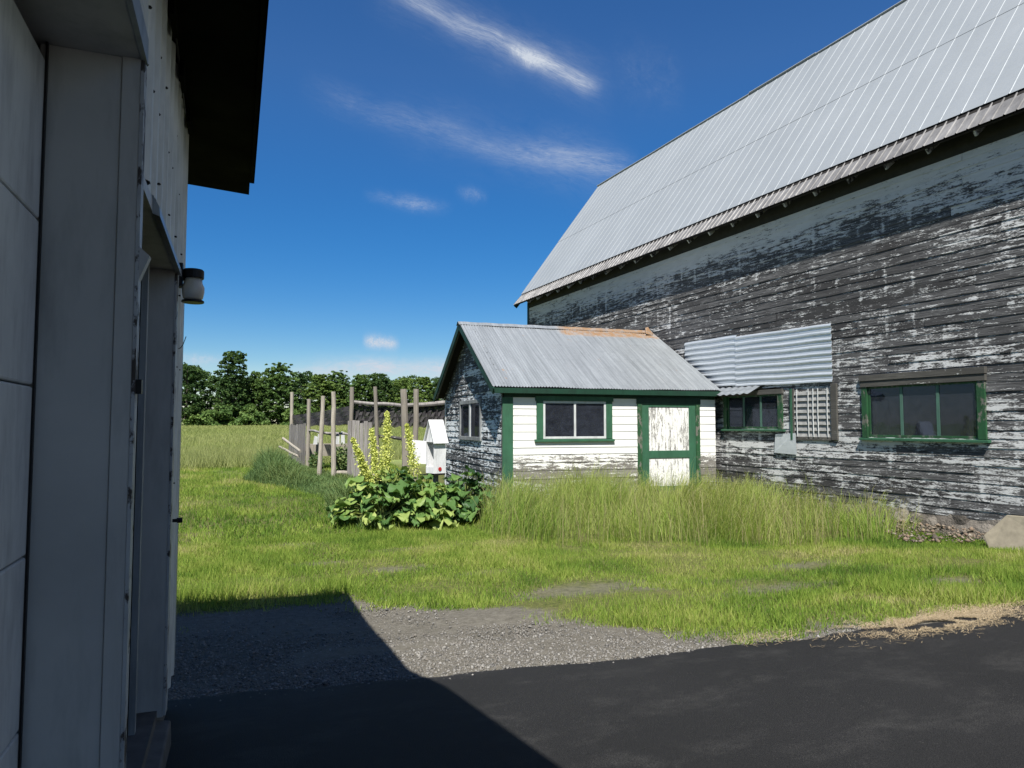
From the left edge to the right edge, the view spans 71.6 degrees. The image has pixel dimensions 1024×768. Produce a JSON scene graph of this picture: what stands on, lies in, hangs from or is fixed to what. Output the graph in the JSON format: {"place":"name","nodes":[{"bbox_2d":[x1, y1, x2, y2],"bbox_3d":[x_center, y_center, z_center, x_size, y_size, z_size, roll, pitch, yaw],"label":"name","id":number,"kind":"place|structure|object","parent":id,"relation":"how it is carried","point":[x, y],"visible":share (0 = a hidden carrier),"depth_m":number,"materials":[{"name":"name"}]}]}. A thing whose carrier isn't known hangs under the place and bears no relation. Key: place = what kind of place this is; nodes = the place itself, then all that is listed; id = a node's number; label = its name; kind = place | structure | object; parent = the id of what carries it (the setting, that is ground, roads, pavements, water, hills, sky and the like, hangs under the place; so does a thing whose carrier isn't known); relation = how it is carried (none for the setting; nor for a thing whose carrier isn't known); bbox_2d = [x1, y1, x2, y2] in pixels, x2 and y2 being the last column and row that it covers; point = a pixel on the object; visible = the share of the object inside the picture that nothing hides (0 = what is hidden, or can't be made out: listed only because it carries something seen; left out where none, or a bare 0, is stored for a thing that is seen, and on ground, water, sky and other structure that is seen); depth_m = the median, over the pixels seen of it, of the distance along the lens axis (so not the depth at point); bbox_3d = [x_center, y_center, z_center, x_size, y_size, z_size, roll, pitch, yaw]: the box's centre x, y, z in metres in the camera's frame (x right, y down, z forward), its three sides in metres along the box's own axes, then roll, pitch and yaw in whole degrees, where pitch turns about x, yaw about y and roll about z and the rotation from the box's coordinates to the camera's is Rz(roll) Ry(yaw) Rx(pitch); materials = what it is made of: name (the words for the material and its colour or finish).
{"place":"outdoors","nodes":[
{"label":"outdoors","id":0,"kind":"place"},
{"bbox_2d":[180,424,425,469],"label":"hay grass","id":1,"kind":"structure","parent":0,"point":[200,450],"depth_m":49.69,"materials":[{"name":"green plant"}]},
{"bbox_2d":[182,0,900,422],"label":"sky","id":2,"kind":"structure","parent":0,"point":[419,163],"materials":[{"name":"blue"}]},
{"bbox_2d":[164,605,1023,767],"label":"asphalt driveway","id":3,"kind":"structure","parent":0,"point":[953,699],"depth_m":4.24,"materials":[{"name":"black asphalt"}]},
{"bbox_2d":[167,423,1023,700],"bbox_3d":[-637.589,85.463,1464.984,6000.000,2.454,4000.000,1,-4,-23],"label":"ground","id":4,"kind":"structure","parent":0,"point":[471,617],"depth_m":7.36,"materials":[{"name":"soil"}]},
{"bbox_2d":[0,0,268,767],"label":"garage","id":5,"kind":"structure","parent":4,"relation":"on","point":[124,124],"depth_m":2.44,"materials":[{"name":"white wood"}]},
{"bbox_2d":[0,0,44,767],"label":"overhead door","id":6,"kind":"structure","parent":5,"relation":"in","point":[22,64],"depth_m":2.18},
{"bbox_2d":[127,263,149,736],"bbox_3d":[-1.768,0.544,3.184,0.075,2.500,1.615,1,-4,-21],"label":"side door","id":7,"kind":"structure","parent":5,"relation":"in","point":[144,292],"depth_m":3.69,"materials":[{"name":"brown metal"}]},
{"bbox_2d":[179,262,204,304],"bbox_3d":[-1.952,-0.610,4.326,0.147,0.233,0.128,1,-4,-21],"label":"wall lantern","id":8,"kind":"object","parent":5,"relation":"attached to","point":[191,285],"depth_m":4.28,"materials":[{"name":"white glass"}]},
{"bbox_2d":[181,362,212,424],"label":"tree","id":9,"kind":"object","parent":4,"relation":"on","point":[193,380],"visible":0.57,"depth_m":117.92,"materials":[{"name":"green plant"}]},
{"bbox_2d":[213,350,255,424],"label":"tree","id":10,"kind":"object","parent":4,"relation":"on","point":[233,358],"visible":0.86,"depth_m":121.15,"materials":[{"name":"green plant"}]},
{"bbox_2d":[243,371,270,411],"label":"tree","id":11,"kind":"object","parent":4,"relation":"on","point":[257,375],"visible":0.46,"depth_m":125.76,"materials":[{"name":"green plant"}]},
{"bbox_2d":[181,401,337,425],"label":"underbrush","id":12,"kind":"object","parent":4,"relation":"on","point":[249,414],"visible":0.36,"depth_m":117.91,"materials":[{"name":"green plant"}]},
{"bbox_2d":[255,362,303,424],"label":"tree","id":13,"kind":"object","parent":4,"relation":"on","point":[278,381],"visible":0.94,"depth_m":123.41,"materials":[{"name":"green plant"}]},
{"bbox_2d":[281,373,314,422],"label":"tree","id":14,"kind":"object","parent":4,"relation":"on","point":[302,381],"visible":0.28,"depth_m":128.43,"materials":[{"name":"green plant"}]},
{"bbox_2d":[182,368,438,425],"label":"woodland","id":15,"kind":"object","parent":4,"relation":"on","point":[213,379],"visible":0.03,"depth_m":128.76,"materials":[{"name":"green plant"}]},
{"bbox_2d":[308,451,324,468],"bbox_3d":[-7.258,2.906,26.162,0.680,0.903,0.665,1,-4,-23],"label":"shrub","id":16,"kind":"object","parent":4,"relation":"on","point":[313,462],"visible":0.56,"depth_m":26.02,"materials":[{"name":"green plant"}]},
{"bbox_2d":[301,374,346,412],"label":"tree","id":17,"kind":"object","parent":4,"relation":"on","point":[320,379],"visible":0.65,"depth_m":126.46,"materials":[{"name":"green plant"}]},
{"bbox_2d":[305,443,346,458],"bbox_3d":[-7.520,2.957,28.916,1.650,1.030,1.260,1,-4,-23],"label":"raised bed","id":18,"kind":"object","parent":4,"relation":"on","point":[326,449],"visible":0.21,"depth_m":28.29,"materials":[{"name":"grey wood"}]},
{"bbox_2d":[313,436,317,443],"bbox_3d":[-7.845,2.325,28.287,0.203,0.520,0.040,1,-4,-23],"label":"marker stake","id":19,"kind":"object","parent":18,"relation":"in","point":[315,439],"visible":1,"depth_m":28.28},
{"bbox_2d":[341,431,344,443],"bbox_3d":[-6.847,2.260,28.725,0.180,0.700,0.040,1,-4,-23],"label":"marker stake","id":20,"kind":"object","parent":18,"relation":"in","point":[343,438],"visible":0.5,"depth_m":28.71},
{"bbox_2d":[323,370,350,408],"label":"tree","id":21,"kind":"object","parent":4,"relation":"on","point":[339,382],"visible":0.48,"depth_m":129.26,"materials":[{"name":"green plant"}]},
{"bbox_2d":[330,442,346,470],"bbox_3d":[-6.135,2.713,25.573,0.841,1.268,0.857,1,-4,-23],"label":"shrub","id":22,"kind":"object","parent":4,"relation":"on","point":[341,459],"visible":0.69,"depth_m":25.36,"materials":[{"name":"green plant"}]},
{"bbox_2d":[242,443,465,528],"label":"weeds","id":23,"kind":"object","parent":4,"relation":"on","point":[277,467],"visible":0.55,"depth_m":21.91,"materials":[{"name":"green plant"}]},
{"bbox_2d":[346,374,373,405],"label":"tree","id":24,"kind":"object","parent":4,"relation":"on","point":[359,383],"visible":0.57,"depth_m":128.99,"materials":[{"name":"green plant"}]},
{"bbox_2d":[280,387,444,480],"bbox_3d":[-6.986,1.810,26.855,10.749,3.458,3.902,-3,-4,40],"label":"garden fence","id":25,"kind":"object","parent":4,"relation":"on","point":[360,419],"visible":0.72,"depth_m":24.53,"materials":[{"name":"grey wood"}]},
{"bbox_2d":[361,373,399,406],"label":"tree","id":26,"kind":"object","parent":4,"relation":"on","point":[374,382],"visible":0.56,"depth_m":131.93,"materials":[{"name":"green plant"}]},
{"bbox_2d":[325,411,444,531],"bbox_3d":[-2.570,1.711,14.604,2.373,2.358,2.503,1,-4,-23],"label":"rhubarb plant","id":27,"kind":"object","parent":4,"relation":"on","point":[385,489],"visible":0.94,"depth_m":14.21,"materials":[{"name":"green plant"}]},
{"bbox_2d":[381,376,427,406],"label":"tree","id":28,"kind":"object","parent":4,"relation":"on","point":[402,383],"visible":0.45,"depth_m":132.12,"materials":[{"name":"green plant"}]},
{"bbox_2d":[178,457,667,542],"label":"lawn grass","id":29,"kind":"structure","parent":4,"relation":"on","point":[201,483],"depth_m":16.29,"materials":[{"name":"green plant"}]},
{"bbox_2d":[407,376,439,402],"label":"tree","id":30,"kind":"object","parent":4,"relation":"on","point":[422,383],"visible":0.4,"depth_m":134.79,"materials":[{"name":"green plant"}]},
{"bbox_2d":[412,420,448,482],"bbox_3d":[-1.826,1.905,15.818,0.627,2.220,0.540,3,-4,-41],"label":"nest box","id":31,"kind":"object","parent":4,"relation":"on","point":[431,450],"visible":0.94,"depth_m":15.83,"materials":[{"name":"white paint"}]},
{"bbox_2d":[412,440,425,463],"bbox_3d":[-2.073,1.516,15.854,0.318,0.540,0.018,0,-3,-6],"label":"door","id":32,"kind":"structure","parent":31,"relation":"in","point":[421,445],"depth_m":15.85,"materials":[{"name":"white paint"}]},
{"bbox_2d":[385,423,477,529],"bbox_3d":[-1.782,1.871,14.682,2.131,2.135,2.008,-2,-4,34],"label":"rhubarb plant","id":33,"kind":"object","parent":4,"relation":"on","point":[432,501],"visible":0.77,"depth_m":14.26,"materials":[{"name":"green plant"}]},
{"bbox_2d":[427,377,445,401],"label":"tree","id":34,"kind":"object","parent":4,"relation":"on","point":[431,395],"visible":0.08,"depth_m":134.25,"materials":[{"name":"green plant"}]},
{"bbox_2d":[428,465,501,522],"bbox_3d":[-1.057,2.329,15.265,1.889,1.200,2.070,1,-4,-23],"label":"rhubarb plant","id":35,"kind":"object","parent":4,"relation":"on","point":[468,512],"visible":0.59,"depth_m":14.82,"materials":[{"name":"green plant"}]},
{"bbox_2d":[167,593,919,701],"bbox_3d":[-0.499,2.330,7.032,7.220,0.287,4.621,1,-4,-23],"label":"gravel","id":36,"kind":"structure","parent":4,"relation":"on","point":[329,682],"depth_m":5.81,"materials":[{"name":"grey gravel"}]},
{"bbox_2d":[433,321,720,495],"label":"shed","id":37,"kind":"structure","parent":4,"relation":"on","point":[537,398],"depth_m":18.51,"materials":[{"name":"green paint"}]},
{"bbox_2d":[458,399,481,440],"bbox_3d":[-1.167,1.008,19.791,0.090,1.110,2.270,1,-3,-19],"label":"window","id":38,"kind":"structure","parent":37,"relation":"in","point":[470,421],"depth_m":19.72,"materials":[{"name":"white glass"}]},
{"bbox_2d":[534,396,614,441],"bbox_3d":[1.562,0.866,17.601,2.140,1.120,0.105,1,-3,-19],"label":"window","id":39,"kind":"structure","parent":37,"relation":"in","point":[540,400],"depth_m":17.59,"materials":[{"name":"green paint"}]},
{"bbox_2d":[642,404,696,490],"bbox_3d":[4.073,1.673,18.432,1.590,2.285,0.065,1,-3,-19],"label":"door","id":40,"kind":"structure","parent":37,"relation":"in","point":[668,430],"depth_m":18.43,"materials":[{"name":"green paint"}]},
{"bbox_2d":[443,458,928,547],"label":"tall grass","id":41,"kind":"structure","parent":4,"relation":"on","point":[722,529],"depth_m":13.51,"materials":[{"name":"green plant"}]},
{"bbox_2d":[513,0,1023,540],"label":"barn","id":42,"kind":"structure","parent":4,"relation":"on","point":[811,268],"depth_m":15.88,"materials":[{"name":"grey wood"}]},
{"bbox_2d":[721,389,785,431],"bbox_3d":[6.094,0.680,17.979,0.185,1.025,2.220,1,-4,-23],"label":"window","id":43,"kind":"structure","parent":42,"relation":"in","point":[757,410],"depth_m":17.89,"materials":[{"name":"green paint"}]},
{"bbox_2d":[858,366,990,442],"bbox_3d":[7.933,0.433,13.792,0.215,1.355,2.700,1,-4,-23],"label":"window","id":44,"kind":"structure","parent":42,"relation":"in","point":[978,376],"depth_m":13.74,"materials":[{"name":"green paint"}]},
{"bbox_2d":[706,597,1023,646],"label":"straw litter","id":45,"kind":"object","parent":4,"relation":"on","point":[944,615],"visible":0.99,"depth_m":6.42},
{"bbox_2d":[872,517,986,542],"bbox_3d":[7.345,2.688,13.084,1.465,0.224,2.438,1,-4,-23],"label":"rubble","id":46,"kind":"object","parent":4,"relation":"on","point":[934,537],"visible":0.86,"depth_m":12.68,"materials":[{"name":"stone"}]},
{"bbox_2d":[984,515,1023,549],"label":"boulder","id":47,"kind":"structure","parent":4,"relation":"on","point":[1007,531],"depth_m":11.67,"materials":[{"name":"beige stone"}]},
{"bbox_2d":[176,522,1023,644],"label":"lawn grass","id":48,"kind":"structure","parent":0,"point":[488,554],"depth_m":9.32,"materials":[{"name":"green plant"}]}
]}

